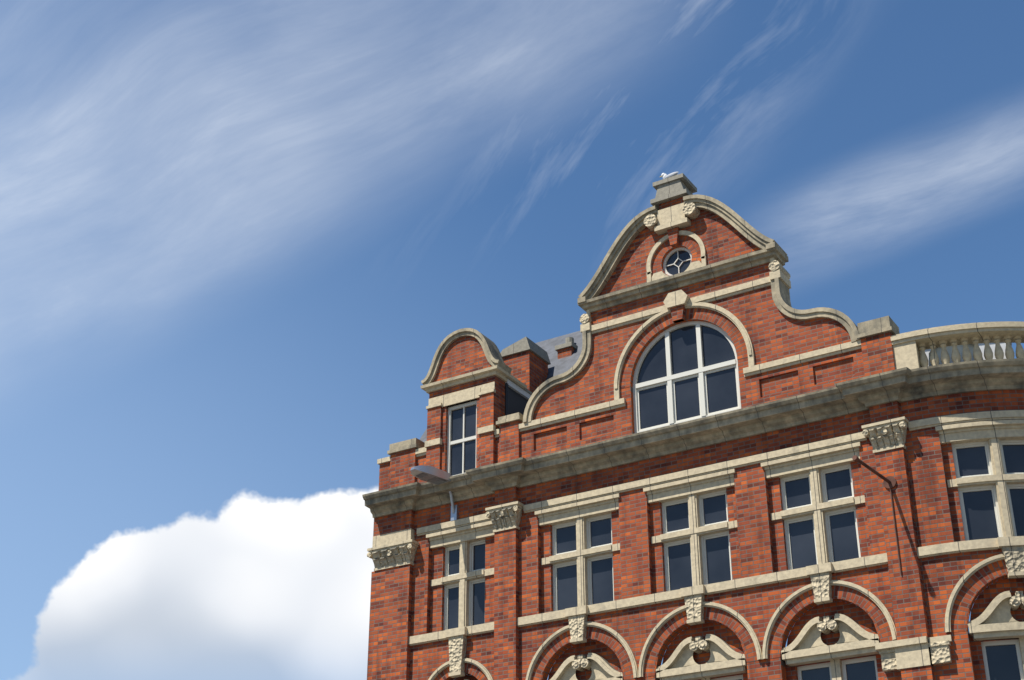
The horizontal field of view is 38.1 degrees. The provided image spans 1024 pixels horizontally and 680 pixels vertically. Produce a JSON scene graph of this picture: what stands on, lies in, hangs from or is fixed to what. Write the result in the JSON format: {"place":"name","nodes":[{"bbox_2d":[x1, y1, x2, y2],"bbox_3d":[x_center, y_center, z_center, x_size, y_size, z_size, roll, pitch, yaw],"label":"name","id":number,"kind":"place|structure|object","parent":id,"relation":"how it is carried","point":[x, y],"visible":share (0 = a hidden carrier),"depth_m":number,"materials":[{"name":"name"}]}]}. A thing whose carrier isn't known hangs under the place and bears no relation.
{"place":"outdoors","nodes":[
{"label":"outdoors","id":0,"kind":"place"},
{"bbox_2d":[0,0,1023,679],"label":"sky","id":1,"kind":"structure","parent":0,"point":[241,240],"materials":[{"name":"blue"}]},
{"bbox_2d":[664,172,678,178],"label":"seagull wings","id":2,"kind":"object","parent":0,"point":[671,174],"visible":0.52,"depth_m":30.08},
{"bbox_2d":[367,197,1023,679],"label":"brick wall","id":3,"kind":"structure","parent":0,"point":[407,601],"depth_m":27.17,"materials":[{"name":"red brick"}]},
{"bbox_2d":[362,194,1023,517],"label":"cornice","id":4,"kind":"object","parent":3,"relation":"on","point":[900,385],"visible":0.88,"depth_m":28.02,"materials":[{"name":"beige stone"}]},
{"bbox_2d":[367,203,1023,679],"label":"stone trim","id":5,"kind":"structure","parent":3,"relation":"attached to","point":[995,619],"depth_m":26.22,"materials":[{"name":"beige stone"}]},
{"bbox_2d":[410,465,457,520],"bbox_3d":[-1.508,3.010,29.383,1.248,0.880,0.380,22,-34,-36],"label":"street lamp","id":6,"kind":"object","parent":5,"relation":"attached to","point":[431,471],"visible":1,"depth_m":29.40,"materials":[{"name":"silver metal"}]},
{"bbox_2d":[417,473,446,484],"bbox_3d":[-1.609,2.757,29.417,0.620,0.013,0.260,24,-35,-38],"label":"lamp lens","id":7,"kind":"object","parent":6,"relation":"attached to","point":[437,481],"visible":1,"depth_m":29.45,"materials":[{"name":"grey"}]},
{"bbox_2d":[419,331,581,442],"bbox_3d":[3.128,1.482,33.317,8.700,4.400,7.550,-16,-31,28],"label":"roof slate","id":8,"kind":"object","parent":5,"relation":"on","point":[556,366],"depth_m":33.28,"materials":[{"name":"grey stone"}]},
{"bbox_2d":[505,383,527,415],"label":"dormer cheeks","id":9,"kind":"object","parent":8,"relation":"on","point":[515,402],"visible":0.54,"depth_m":30.89,"materials":[{"name":"grey metal"}]},
{"bbox_2d":[506,377,532,394],"bbox_3d":[-0.219,1.425,32.076,1.760,0.060,2.400,-16,-31,28],"label":"lead dormer roof","id":10,"kind":"object","parent":9,"relation":"on","point":[528,391],"visible":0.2,"depth_m":31.26,"materials":[{"name":"grey metal"}]},
{"bbox_2d":[503,347,574,392],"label":"chimney stacks","id":11,"kind":"object","parent":8,"relation":"on","point":[529,368],"visible":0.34,"depth_m":32.30,"materials":[{"name":"red brick"}]},
{"bbox_2d":[501,337,577,364],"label":"chimney caps","id":12,"kind":"object","parent":11,"relation":"on","point":[524,344],"visible":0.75,"depth_m":32.54,"materials":[{"name":"beige stone"}]},
{"bbox_2d":[505,379,530,399],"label":"dormer fascia","id":13,"kind":"structure","parent":5,"relation":"attached to","point":[519,390],"depth_m":31.09,"materials":[{"name":"grey metal"}]},
{"bbox_2d":[650,173,696,208],"bbox_3d":[3.312,-2.925,30.023,0.800,0.490,0.700,-16,-31,28],"label":"pedestal","id":14,"kind":"object","parent":5,"relation":"on","point":[675,187],"visible":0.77,"depth_m":29.80,"materials":[{"name":"stone"}]},
{"bbox_2d":[367,202,1023,672],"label":"carved ornament","id":15,"kind":"object","parent":5,"relation":"attached to","point":[887,436],"visible":0.97,"depth_m":25.89,"materials":[{"name":"beige stone"}]},
{"bbox_2d":[434,227,1007,679],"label":"arch voussoirs","id":16,"kind":"object","parent":5,"relation":"attached to","point":[966,593],"visible":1,"depth_m":26.17,"materials":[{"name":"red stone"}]},
{"bbox_2d":[444,247,1023,679],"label":"window frames","id":17,"kind":"structure","parent":5,"relation":"attached to","point":[700,373],"depth_m":27.63,"materials":[{"name":"white wood"}]},
{"bbox_2d":[448,250,1023,679],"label":"window glass","id":18,"kind":"object","parent":17,"relation":"in","point":[1002,660],"visible":0.86,"depth_m":27.37,"materials":[{"name":"glass"}]},
{"bbox_2d":[852,455,901,573],"bbox_3d":[6.016,2.849,24.230,0.222,1.795,1.069,-22,-34,36],"label":"rusty wall bracket","id":19,"kind":"object","parent":5,"relation":"attached to","point":[889,482],"depth_m":24.63,"materials":[{"name":"metal"}]},
{"bbox_2d":[918,335,1023,366],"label":"balustrade balusters","id":20,"kind":"object","parent":5,"relation":"on","point":[966,355],"visible":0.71,"depth_m":25.61,"materials":[{"name":"stone"}]},
{"label":"roof deck","id":21,"kind":"object","parent":5,"relation":"attached to","visible":0},
{"bbox_2d":[929,344,982,365],"bbox_3d":[7.939,0.522,26.459,1.052,1.120,0.322,-16,-31,28],"label":"corner dormer panel","id":22,"kind":"object","parent":21,"relation":"on","point":[959,348],"depth_m":26.61,"materials":[{"name":"white paint"}]},
{"bbox_2d":[925,343,1011,365],"bbox_3d":[8.099,0.752,27.025,2.100,1.220,1.700,-7,-28,13],"label":"white corner dormer","id":23,"kind":"object","parent":21,"relation":"on","point":[982,346],"visible":0.03,"depth_m":26.35,"materials":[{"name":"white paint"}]}
]}

